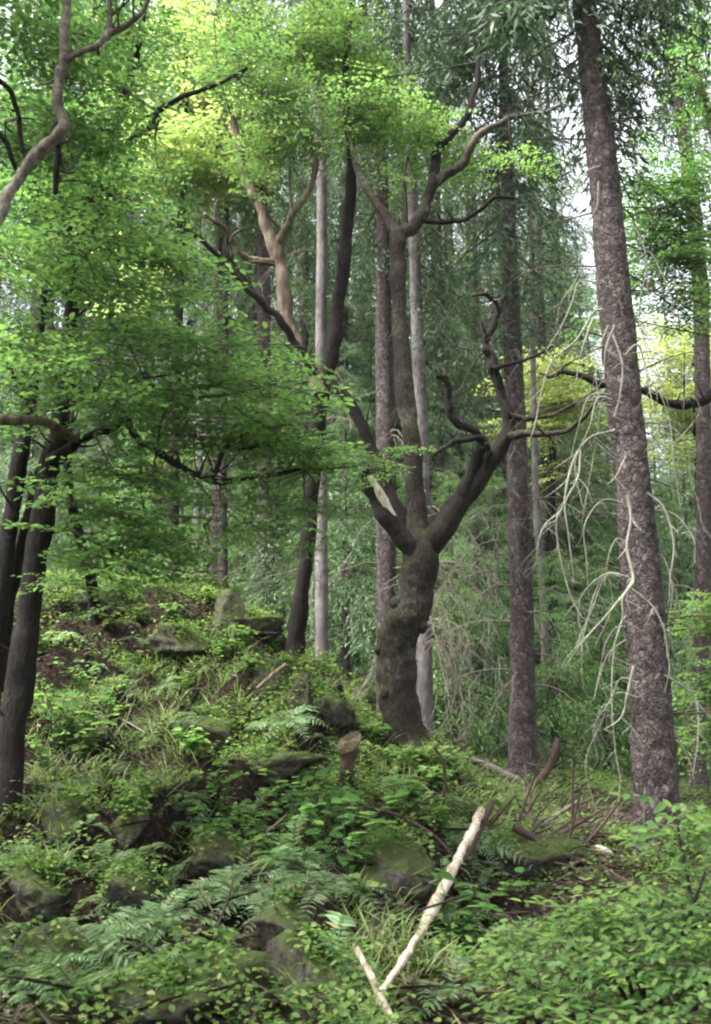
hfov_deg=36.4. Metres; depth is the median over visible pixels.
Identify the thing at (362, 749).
seedling
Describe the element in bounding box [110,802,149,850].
mossy rock
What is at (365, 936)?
fallen branch
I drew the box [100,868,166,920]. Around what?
mossy rock
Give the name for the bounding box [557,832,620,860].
fallen branch
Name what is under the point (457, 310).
understory beech tree
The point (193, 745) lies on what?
seedling
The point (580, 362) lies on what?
spruce tree
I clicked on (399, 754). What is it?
seedling
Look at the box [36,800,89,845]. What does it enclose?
mossy rock
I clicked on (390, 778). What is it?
fern
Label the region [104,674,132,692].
seedling
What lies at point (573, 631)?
young spruce tree
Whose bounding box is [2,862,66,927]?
mossy rock
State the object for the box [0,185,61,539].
spruce tree
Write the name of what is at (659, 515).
young spruce tree
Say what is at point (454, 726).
young spruce tree
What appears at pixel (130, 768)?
fern
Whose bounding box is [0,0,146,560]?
spruce tree
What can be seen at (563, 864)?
fallen branch
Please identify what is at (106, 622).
seedling
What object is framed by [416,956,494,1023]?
fern
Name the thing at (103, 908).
fern
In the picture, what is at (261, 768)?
seedling
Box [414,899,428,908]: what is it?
fern
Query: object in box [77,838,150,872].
fern
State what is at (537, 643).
young spruce tree
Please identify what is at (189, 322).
spruce tree
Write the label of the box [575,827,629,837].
fallen branch
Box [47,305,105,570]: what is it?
spruce tree
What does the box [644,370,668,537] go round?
spruce tree
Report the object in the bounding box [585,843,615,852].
fallen branch
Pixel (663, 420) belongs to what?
spruce tree
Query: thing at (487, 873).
fern
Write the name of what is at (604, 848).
wood chip
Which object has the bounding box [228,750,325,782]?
mossy rock
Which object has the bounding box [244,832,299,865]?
seedling
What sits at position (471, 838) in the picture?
fallen log
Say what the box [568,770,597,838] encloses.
fallen branch
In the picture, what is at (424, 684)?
spruce tree
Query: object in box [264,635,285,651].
seedling
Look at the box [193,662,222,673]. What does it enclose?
fern
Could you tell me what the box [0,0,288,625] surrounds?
slender beech tree
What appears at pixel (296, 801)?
seedling
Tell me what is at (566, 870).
fallen branch
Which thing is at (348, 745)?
tree stump
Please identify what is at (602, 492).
young spruce tree
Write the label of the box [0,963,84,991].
fern
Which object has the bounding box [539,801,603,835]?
fallen branch
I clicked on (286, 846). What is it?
fern
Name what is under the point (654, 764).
spruce tree
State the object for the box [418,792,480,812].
fern
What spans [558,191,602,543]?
spruce tree
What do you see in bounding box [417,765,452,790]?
seedling
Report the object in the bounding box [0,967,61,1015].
fern
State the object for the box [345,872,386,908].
seedling
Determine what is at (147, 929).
fern
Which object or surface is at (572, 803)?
fallen branch
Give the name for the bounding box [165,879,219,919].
fern
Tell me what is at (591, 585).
young spruce tree
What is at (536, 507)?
spruce tree
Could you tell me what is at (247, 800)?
seedling
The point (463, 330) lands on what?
spruce tree
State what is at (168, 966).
undergrowth
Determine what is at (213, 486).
spruce tree
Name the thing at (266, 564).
spruce tree
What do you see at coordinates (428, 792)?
fern
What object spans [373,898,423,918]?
fallen branch
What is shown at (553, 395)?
sunlit beech tree
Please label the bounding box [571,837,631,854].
fallen branch
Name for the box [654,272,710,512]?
spruce tree
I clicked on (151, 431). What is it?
spruce tree
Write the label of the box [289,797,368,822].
fern
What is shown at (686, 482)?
young spruce tree
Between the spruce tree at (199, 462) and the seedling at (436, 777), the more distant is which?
the spruce tree at (199, 462)
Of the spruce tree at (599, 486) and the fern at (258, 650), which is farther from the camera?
the spruce tree at (599, 486)
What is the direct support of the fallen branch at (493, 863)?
on the ground at (66, 654)
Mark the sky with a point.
(584, 203)
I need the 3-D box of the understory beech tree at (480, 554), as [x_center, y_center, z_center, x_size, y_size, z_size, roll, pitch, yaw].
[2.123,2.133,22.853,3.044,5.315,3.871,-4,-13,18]
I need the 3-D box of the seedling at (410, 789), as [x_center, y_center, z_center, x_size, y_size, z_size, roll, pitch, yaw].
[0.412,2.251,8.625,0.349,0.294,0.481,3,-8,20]
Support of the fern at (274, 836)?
on the ground at (66, 654)
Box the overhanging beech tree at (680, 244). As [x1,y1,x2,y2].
[558,0,710,350]
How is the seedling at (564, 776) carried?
on the ground at (66, 654)
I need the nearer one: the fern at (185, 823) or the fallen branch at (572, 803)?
the fern at (185, 823)
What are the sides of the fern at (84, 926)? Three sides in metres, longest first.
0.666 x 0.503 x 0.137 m
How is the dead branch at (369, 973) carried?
on the ground at (66, 654)
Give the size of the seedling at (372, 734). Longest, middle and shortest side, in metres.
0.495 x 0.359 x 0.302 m
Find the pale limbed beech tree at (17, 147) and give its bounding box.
[0,0,198,226]
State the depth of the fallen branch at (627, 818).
11.44 m
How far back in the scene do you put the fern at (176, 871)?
7.48 m
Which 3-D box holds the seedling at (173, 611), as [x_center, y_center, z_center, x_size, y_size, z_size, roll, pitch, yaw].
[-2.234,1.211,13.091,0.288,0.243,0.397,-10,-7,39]
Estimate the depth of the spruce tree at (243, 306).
30.67 m
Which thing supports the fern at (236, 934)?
on the ground at (66, 654)
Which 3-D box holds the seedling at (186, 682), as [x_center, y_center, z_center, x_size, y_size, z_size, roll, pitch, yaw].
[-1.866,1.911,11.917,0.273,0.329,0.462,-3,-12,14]
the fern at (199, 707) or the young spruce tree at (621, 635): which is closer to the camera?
the fern at (199, 707)
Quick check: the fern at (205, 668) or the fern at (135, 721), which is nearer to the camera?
the fern at (135, 721)
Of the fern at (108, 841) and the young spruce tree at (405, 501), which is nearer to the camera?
the fern at (108, 841)
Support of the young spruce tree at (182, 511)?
on the ground at (66, 654)
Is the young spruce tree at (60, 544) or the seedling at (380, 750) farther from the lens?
the young spruce tree at (60, 544)
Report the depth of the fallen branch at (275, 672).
11.39 m
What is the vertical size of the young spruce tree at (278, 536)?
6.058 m
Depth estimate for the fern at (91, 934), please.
5.41 m
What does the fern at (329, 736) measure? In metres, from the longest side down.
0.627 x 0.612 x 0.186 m
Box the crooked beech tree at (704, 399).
[539,237,710,774]
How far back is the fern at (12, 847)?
7.76 m
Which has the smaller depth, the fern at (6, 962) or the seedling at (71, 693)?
the fern at (6, 962)
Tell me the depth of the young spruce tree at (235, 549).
24.32 m
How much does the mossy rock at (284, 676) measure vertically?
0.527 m
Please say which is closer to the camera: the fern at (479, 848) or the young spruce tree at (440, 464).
the fern at (479, 848)
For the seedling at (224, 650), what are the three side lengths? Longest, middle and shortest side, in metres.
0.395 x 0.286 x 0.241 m
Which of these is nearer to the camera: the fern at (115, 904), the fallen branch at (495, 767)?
the fern at (115, 904)
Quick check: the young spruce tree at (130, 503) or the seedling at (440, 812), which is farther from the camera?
the young spruce tree at (130, 503)
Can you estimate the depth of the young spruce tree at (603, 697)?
17.72 m
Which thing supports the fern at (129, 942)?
on the ground at (66, 654)
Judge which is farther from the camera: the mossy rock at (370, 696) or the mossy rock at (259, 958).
the mossy rock at (370, 696)
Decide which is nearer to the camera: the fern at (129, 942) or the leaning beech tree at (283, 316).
the fern at (129, 942)
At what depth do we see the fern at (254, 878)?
7.28 m
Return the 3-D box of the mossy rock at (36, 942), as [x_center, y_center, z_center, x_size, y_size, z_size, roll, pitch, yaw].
[-1.453,2.291,5.377,0.615,0.522,0.469,6,-13,-25]
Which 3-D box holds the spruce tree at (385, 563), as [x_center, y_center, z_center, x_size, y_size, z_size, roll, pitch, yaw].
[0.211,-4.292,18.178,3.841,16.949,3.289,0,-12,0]
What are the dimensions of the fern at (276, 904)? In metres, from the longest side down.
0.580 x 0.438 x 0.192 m
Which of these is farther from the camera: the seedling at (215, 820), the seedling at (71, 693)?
the seedling at (71, 693)
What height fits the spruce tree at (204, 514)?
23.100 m
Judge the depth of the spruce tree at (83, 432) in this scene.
31.13 m
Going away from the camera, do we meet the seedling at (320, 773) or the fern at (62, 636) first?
the seedling at (320, 773)
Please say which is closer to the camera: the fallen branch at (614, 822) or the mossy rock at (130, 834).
the mossy rock at (130, 834)
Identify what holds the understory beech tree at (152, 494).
on the ground at (66, 654)
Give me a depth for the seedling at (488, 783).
10.93 m
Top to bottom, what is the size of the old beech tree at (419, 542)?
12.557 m
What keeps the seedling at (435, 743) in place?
on the ground at (66, 654)
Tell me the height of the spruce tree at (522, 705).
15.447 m
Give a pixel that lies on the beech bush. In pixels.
(668, 966)
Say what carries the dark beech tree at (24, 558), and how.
on the ground at (66, 654)
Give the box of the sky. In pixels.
[0,0,710,550]
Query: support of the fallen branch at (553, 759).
on the ground at (66, 654)
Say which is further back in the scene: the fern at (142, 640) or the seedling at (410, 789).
the fern at (142, 640)
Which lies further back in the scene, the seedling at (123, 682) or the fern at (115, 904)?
the seedling at (123, 682)
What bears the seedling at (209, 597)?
on the ground at (66, 654)
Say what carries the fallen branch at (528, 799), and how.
on the ground at (66, 654)
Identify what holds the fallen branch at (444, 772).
on the ground at (66, 654)
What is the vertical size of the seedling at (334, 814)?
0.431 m
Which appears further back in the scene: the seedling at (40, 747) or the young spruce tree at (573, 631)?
the young spruce tree at (573, 631)
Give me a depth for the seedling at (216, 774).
8.97 m
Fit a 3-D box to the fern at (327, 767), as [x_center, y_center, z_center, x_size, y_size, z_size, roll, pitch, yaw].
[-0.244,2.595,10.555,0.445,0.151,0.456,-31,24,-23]
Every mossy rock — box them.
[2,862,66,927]
[2,918,115,985]
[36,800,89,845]
[75,586,129,615]
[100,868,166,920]
[103,973,219,1023]
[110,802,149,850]
[149,622,212,656]
[175,947,275,1007]
[182,714,239,753]
[188,831,257,880]
[212,589,255,632]
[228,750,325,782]
[234,613,284,637]
[253,657,296,701]
[253,897,316,942]
[266,928,371,1023]
[288,671,312,731]
[313,693,355,726]
[345,836,434,901]
[350,683,375,709]
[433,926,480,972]
[477,834,599,882]
[489,806,516,823]
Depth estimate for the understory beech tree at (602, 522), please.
25.12 m
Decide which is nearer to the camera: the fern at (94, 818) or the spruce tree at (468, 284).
the fern at (94, 818)
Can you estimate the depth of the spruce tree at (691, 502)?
29.79 m
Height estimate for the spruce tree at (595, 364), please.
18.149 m
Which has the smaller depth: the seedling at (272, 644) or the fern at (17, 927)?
the fern at (17, 927)
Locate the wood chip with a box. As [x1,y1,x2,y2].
[589,845,612,854]
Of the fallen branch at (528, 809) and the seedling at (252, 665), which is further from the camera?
the seedling at (252, 665)
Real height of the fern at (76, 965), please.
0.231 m
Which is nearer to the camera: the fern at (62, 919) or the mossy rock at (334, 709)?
the fern at (62, 919)
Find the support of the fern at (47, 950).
on the ground at (66, 654)
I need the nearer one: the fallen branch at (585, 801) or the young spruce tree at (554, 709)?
the fallen branch at (585, 801)
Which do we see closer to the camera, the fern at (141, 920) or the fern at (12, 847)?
the fern at (141, 920)
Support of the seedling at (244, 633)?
on the ground at (66, 654)
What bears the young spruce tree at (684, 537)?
on the ground at (66, 654)
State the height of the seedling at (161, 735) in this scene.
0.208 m
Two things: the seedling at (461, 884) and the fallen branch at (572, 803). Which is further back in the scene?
the fallen branch at (572, 803)
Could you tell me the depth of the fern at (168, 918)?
6.67 m
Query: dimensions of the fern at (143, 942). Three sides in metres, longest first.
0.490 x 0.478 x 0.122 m
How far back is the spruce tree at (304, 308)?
25.45 m
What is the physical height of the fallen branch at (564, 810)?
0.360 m
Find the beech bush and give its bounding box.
[451,792,710,1023]
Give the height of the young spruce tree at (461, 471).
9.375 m
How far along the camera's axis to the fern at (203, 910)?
7.40 m
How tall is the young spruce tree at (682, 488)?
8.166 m
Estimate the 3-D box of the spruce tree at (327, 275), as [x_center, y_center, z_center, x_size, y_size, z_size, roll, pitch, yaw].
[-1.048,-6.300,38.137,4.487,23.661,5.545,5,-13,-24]
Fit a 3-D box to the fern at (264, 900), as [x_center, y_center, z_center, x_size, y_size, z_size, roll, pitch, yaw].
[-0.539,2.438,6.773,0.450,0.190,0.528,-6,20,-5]
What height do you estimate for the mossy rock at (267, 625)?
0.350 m
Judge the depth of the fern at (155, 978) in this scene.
4.96 m
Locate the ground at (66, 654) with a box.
[0,580,710,1023]
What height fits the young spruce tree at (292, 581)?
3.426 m
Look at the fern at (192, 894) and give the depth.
7.40 m
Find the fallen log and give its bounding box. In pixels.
[379,799,494,993]
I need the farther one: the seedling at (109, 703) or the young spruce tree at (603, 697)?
the young spruce tree at (603, 697)
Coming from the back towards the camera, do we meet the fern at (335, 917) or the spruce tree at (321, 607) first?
the spruce tree at (321, 607)
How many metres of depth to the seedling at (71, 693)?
10.03 m
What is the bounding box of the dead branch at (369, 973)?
[353,946,397,1023]
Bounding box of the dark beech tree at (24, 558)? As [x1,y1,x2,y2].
[0,0,435,820]
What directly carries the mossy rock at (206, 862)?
on the ground at (66, 654)
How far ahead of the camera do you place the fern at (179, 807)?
8.60 m
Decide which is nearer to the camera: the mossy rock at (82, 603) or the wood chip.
the wood chip
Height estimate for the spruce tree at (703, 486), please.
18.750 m
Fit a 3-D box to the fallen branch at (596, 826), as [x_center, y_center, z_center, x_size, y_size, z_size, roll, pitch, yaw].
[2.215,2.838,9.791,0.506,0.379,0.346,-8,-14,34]
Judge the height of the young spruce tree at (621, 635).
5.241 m
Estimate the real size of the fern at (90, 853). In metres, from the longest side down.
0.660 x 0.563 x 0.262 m
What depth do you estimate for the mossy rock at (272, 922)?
6.43 m
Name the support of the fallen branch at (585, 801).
on the ground at (66, 654)
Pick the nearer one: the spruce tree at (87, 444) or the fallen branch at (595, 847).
the fallen branch at (595, 847)
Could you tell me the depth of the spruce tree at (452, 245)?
32.09 m
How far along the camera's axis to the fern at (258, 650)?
12.61 m
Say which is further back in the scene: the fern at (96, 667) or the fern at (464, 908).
the fern at (96, 667)
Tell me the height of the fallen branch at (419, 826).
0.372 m
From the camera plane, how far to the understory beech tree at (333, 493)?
24.84 m
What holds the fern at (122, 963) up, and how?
on the ground at (66, 654)
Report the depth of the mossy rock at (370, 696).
16.33 m
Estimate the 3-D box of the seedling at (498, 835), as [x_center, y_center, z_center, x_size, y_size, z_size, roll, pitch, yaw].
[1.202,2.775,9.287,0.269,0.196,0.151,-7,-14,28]
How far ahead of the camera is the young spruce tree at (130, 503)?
20.45 m
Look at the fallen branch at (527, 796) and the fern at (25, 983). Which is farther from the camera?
the fallen branch at (527, 796)
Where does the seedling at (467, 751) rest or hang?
on the ground at (66, 654)
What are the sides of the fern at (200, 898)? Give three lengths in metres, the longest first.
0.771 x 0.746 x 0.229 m
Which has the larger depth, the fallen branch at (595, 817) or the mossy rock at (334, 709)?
the mossy rock at (334, 709)
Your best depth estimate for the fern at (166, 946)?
6.33 m
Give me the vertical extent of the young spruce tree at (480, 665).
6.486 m
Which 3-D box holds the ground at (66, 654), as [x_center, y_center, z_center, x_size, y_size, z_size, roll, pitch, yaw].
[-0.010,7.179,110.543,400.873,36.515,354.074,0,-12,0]
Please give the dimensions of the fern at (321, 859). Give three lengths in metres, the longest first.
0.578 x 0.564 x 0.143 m
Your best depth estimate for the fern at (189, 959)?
5.18 m
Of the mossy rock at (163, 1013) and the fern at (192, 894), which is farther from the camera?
the fern at (192, 894)
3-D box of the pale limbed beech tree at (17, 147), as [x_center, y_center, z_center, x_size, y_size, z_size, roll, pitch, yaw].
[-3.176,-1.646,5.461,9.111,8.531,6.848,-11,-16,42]
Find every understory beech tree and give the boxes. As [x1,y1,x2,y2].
[73,432,211,581]
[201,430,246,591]
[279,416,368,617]
[426,234,503,421]
[430,496,504,670]
[500,505,616,680]
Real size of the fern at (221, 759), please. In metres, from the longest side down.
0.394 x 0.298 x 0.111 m
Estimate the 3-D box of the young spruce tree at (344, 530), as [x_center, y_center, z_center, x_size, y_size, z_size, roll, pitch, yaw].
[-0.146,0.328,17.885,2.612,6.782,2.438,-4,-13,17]
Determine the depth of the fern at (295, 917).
6.33 m
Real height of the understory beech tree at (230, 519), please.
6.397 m
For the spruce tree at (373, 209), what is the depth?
40.77 m
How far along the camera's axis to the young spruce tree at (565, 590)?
24.96 m
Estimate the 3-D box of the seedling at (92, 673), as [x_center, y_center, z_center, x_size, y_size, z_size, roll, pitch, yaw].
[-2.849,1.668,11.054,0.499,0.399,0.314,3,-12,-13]
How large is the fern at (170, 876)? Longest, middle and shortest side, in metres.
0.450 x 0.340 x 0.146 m
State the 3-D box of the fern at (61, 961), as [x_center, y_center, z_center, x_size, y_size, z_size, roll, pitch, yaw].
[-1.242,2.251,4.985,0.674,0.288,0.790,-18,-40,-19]
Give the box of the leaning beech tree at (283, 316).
[170,0,403,661]
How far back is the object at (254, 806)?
9.35 m
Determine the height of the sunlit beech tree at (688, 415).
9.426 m
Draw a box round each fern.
[0,841,39,870]
[0,920,45,939]
[0,928,64,992]
[0,939,133,993]
[0,945,98,1005]
[0,953,101,1001]
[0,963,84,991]
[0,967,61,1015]
[1,967,87,1011]
[3,922,124,959]
[13,953,159,1023]
[23,784,48,807]
[31,831,111,867]
[39,777,90,793]
[44,631,85,643]
[46,966,120,985]
[47,894,106,928]
[48,920,163,980]
[72,923,120,934]
[73,814,111,836]
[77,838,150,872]
[78,924,163,953]
[79,664,109,673]
[83,898,120,916]
[83,900,187,960]
[85,842,185,883]
[85,886,178,930]
[109,762,146,773]
[109,888,208,940]
[111,958,156,973]
[114,621,172,667]
[124,715,146,726]
[125,976,178,1009]
[131,931,153,952]
[134,734,160,752]
[145,941,186,958]
[149,900,193,925]
[151,711,203,727]
[153,675,181,694]
[156,953,207,990]
[158,792,211,814]
[158,864,214,908]
[162,864,193,891]
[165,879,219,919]
[166,879,223,906]
[169,796,213,833]
[170,789,220,806]
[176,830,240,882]
[179,885,222,915]
[180,872,253,912]
[183,905,229,915]
[184,845,256,923]
[184,912,240,944]
[188,704,221,711]
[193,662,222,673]
[205,757,228,765]
[209,865,251,917]
[221,853,293,911]
[223,870,251,885]
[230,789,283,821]
[235,864,278,897]
[237,868,284,935]
[240,880,253,891]
[240,900,298,928]
[241,963,396,1020]
[244,703,328,745]
[245,848,337,899]
[247,644,273,662]
[247,833,316,867]
[247,870,400,935]
[248,814,344,885]
[269,864,323,879]
[281,914,308,921]
[288,844,340,868]
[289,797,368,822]
[292,766,318,785]
[307,910,380,1013]
[314,732,337,744]
[318,763,337,779]
[379,774,403,788]
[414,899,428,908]
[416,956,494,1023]
[417,791,439,800]
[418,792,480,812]
[433,855,465,883]
[437,897,499,938]
[442,816,535,871]
[456,867,491,900]
[472,866,514,886]
[474,910,508,919]
[475,879,521,900]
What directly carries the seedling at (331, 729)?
on the ground at (66, 654)
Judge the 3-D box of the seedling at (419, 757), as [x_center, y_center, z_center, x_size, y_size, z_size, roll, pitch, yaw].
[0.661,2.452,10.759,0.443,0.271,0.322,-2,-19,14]
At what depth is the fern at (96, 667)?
11.47 m
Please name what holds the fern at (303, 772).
on the ground at (66, 654)
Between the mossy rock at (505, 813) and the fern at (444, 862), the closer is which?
the fern at (444, 862)
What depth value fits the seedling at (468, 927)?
6.70 m
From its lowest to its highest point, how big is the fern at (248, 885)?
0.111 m
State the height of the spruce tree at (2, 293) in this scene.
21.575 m
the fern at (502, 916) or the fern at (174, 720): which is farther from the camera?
the fern at (174, 720)
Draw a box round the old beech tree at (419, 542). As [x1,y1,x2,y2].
[281,0,605,753]
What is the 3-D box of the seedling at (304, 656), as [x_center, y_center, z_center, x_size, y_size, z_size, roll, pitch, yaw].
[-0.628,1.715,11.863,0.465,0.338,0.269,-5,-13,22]
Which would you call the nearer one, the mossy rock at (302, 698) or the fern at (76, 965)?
the fern at (76, 965)
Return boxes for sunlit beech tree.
[73,0,287,579]
[468,339,613,758]
[591,311,710,765]
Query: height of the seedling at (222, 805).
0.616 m
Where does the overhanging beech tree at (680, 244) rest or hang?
on the ground at (66, 654)
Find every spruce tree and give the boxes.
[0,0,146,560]
[0,0,158,571]
[0,13,51,574]
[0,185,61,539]
[0,323,77,572]
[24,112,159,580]
[46,408,114,575]
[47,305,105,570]
[48,9,167,573]
[51,289,94,550]
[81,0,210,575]
[84,0,251,577]
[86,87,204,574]
[86,406,165,577]
[133,0,337,584]
[136,1,251,578]
[140,55,227,578]
[142,449,209,585]
[150,0,295,593]
[152,0,287,590]
[164,0,344,633]
[183,277,231,583]
[184,2,314,606]
[199,1,375,639]
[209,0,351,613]
[227,468,257,601]
[230,405,313,642]
[239,0,409,665]
[253,0,437,677]
[264,0,465,715]
[265,337,401,690]
[271,483,332,656]
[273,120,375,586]
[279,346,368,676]
[280,0,451,670]
[292,314,461,741]
[306,402,400,685]
[326,0,575,759]
[331,0,567,776]
[331,10,506,711]
[350,3,424,424]
[350,471,463,726]
[370,368,508,756]
[373,0,526,605]
[380,0,653,796]
[397,351,540,743]
[416,470,508,758]
[426,74,567,715]
[426,101,501,489]
[433,434,564,773]
[441,0,710,862]
[446,473,574,760]
[460,82,568,664]
[463,66,623,745]
[471,55,619,622]
[473,117,592,764]
[485,455,597,758]
[493,3,665,733]
[496,544,624,781]
[508,457,614,749]
[523,150,610,553]
[538,555,624,772]
[540,478,627,753]
[548,541,679,781]
[552,225,619,738]
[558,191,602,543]
[559,396,660,741]
[574,282,610,516]
[577,533,685,770]
[582,365,690,720]
[584,413,673,744]
[597,482,691,763]
[598,314,677,595]
[601,0,710,794]
[609,279,710,757]
[618,423,695,677]
[619,449,693,743]
[628,505,710,783]
[640,273,692,585]
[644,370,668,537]
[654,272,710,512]
[654,304,693,607]
[656,444,695,756]
[661,471,694,737]
[670,518,710,785]
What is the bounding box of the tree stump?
[336,731,361,793]
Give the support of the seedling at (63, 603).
on the ground at (66, 654)
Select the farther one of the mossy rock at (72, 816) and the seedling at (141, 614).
the seedling at (141, 614)
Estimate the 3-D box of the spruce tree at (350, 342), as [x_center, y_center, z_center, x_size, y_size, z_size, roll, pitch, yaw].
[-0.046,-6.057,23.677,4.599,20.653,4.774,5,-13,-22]
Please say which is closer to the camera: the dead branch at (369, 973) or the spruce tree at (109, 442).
the dead branch at (369, 973)
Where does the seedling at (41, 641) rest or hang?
on the ground at (66, 654)
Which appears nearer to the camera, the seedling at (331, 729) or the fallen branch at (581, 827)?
the fallen branch at (581, 827)
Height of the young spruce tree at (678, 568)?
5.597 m
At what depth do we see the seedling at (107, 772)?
8.84 m
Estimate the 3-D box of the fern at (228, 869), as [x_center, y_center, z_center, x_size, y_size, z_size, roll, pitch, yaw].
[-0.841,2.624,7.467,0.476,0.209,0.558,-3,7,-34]
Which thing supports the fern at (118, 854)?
on the ground at (66, 654)
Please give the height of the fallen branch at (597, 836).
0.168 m
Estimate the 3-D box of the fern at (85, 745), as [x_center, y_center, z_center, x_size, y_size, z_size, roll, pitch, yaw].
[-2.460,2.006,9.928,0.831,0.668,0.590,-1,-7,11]
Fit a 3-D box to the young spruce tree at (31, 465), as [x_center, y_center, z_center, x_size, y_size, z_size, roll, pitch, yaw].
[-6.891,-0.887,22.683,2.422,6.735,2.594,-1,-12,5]
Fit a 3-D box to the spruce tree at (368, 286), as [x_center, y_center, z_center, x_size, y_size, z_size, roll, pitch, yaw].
[1.301,-5.136,25.511,4.529,20.340,4.702,4,-13,-18]
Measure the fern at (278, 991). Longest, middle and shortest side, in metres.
0.791 x 0.676 x 0.315 m
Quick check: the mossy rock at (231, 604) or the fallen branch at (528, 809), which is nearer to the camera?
the fallen branch at (528, 809)
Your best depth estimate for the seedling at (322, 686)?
11.90 m
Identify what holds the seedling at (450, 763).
on the ground at (66, 654)
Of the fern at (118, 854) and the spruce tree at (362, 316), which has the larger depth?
the spruce tree at (362, 316)
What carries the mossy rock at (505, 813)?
on the ground at (66, 654)
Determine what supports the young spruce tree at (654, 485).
on the ground at (66, 654)
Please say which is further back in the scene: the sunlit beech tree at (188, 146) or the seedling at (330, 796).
the sunlit beech tree at (188, 146)
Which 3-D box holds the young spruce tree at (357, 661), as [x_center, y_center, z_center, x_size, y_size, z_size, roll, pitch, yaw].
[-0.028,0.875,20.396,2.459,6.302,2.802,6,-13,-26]
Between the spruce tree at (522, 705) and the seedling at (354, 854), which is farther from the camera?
the spruce tree at (522, 705)
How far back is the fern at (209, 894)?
7.26 m
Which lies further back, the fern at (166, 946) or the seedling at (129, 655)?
the seedling at (129, 655)
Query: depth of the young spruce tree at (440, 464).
20.46 m
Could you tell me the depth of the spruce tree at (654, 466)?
36.82 m
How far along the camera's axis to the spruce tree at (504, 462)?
33.73 m
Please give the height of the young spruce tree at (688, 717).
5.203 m
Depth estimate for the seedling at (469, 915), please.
6.76 m
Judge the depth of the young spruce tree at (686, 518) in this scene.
25.65 m
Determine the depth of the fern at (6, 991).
5.05 m
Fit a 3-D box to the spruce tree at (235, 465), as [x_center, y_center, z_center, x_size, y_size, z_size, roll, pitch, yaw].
[-2.278,-5.700,26.614,4.131,18.554,4.288,1,-12,-3]
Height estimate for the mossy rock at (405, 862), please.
0.434 m
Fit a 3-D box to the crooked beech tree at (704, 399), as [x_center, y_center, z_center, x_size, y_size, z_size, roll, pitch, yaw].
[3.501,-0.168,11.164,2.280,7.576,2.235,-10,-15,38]
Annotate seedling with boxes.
[25,728,69,777]
[33,687,109,749]
[37,630,59,655]
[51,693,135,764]
[53,588,73,608]
[53,657,102,693]
[93,760,112,781]
[96,611,124,630]
[98,684,125,715]
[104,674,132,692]
[107,770,159,801]
[121,650,148,667]
[132,603,150,622]
[152,721,184,743]
[159,602,186,620]
[171,725,210,760]
[173,671,196,699]
[184,760,239,798]
[186,802,247,835]
[190,766,248,830]
[201,586,216,603]
[211,638,239,658]
[223,819,264,865]
[229,624,259,644]
[231,794,287,845]
[240,653,260,673]
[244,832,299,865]
[245,754,342,846]
[254,758,333,831]
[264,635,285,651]
[287,795,304,807]
[290,778,409,879]
[296,653,321,676]
[296,785,368,840]
[302,784,346,819]
[311,681,327,696]
[317,720,340,734]
[319,778,335,789]
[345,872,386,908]
[356,741,372,760]
[358,720,391,746]
[369,744,399,761]
[377,747,407,765]
[385,774,430,812]
[402,744,443,767]
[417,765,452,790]
[419,795,453,836]
[424,741,453,756]
[424,864,529,944]
[427,748,467,772]
[454,879,480,910]
[455,746,474,761]
[455,923,500,963]
[474,777,494,795]
[485,828,509,842]
[555,769,574,783]
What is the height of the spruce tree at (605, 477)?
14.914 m
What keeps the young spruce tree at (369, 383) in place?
on the ground at (66, 654)
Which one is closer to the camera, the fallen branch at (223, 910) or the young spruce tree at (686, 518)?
the fallen branch at (223, 910)
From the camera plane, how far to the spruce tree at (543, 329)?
24.78 m
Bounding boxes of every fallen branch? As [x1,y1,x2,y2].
[193,878,233,940]
[255,663,287,688]
[345,925,382,948]
[355,805,453,856]
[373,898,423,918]
[433,735,474,822]
[458,795,515,839]
[469,757,523,783]
[482,861,537,880]
[491,766,540,818]
[506,797,580,828]
[511,815,592,864]
[513,796,552,831]
[516,732,582,824]
[516,794,537,825]
[523,737,569,788]
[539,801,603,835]
[540,810,600,835]
[540,823,600,834]
[550,787,625,809]
[551,855,584,883]
[552,845,615,880]
[555,811,630,826]
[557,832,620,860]
[567,797,632,823]
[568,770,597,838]
[570,743,586,836]
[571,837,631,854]
[573,804,631,842]
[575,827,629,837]
[578,826,627,839]
[583,775,634,845]
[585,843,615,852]
[601,813,631,840]
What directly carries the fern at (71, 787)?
on the ground at (66, 654)
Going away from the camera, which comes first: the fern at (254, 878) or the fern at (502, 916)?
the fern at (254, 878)
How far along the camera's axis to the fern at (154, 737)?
9.88 m
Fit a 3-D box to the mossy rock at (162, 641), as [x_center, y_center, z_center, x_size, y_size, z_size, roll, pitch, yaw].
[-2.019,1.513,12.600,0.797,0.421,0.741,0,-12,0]
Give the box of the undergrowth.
[0,566,710,1023]
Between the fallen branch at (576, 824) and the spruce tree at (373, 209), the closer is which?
the fallen branch at (576, 824)

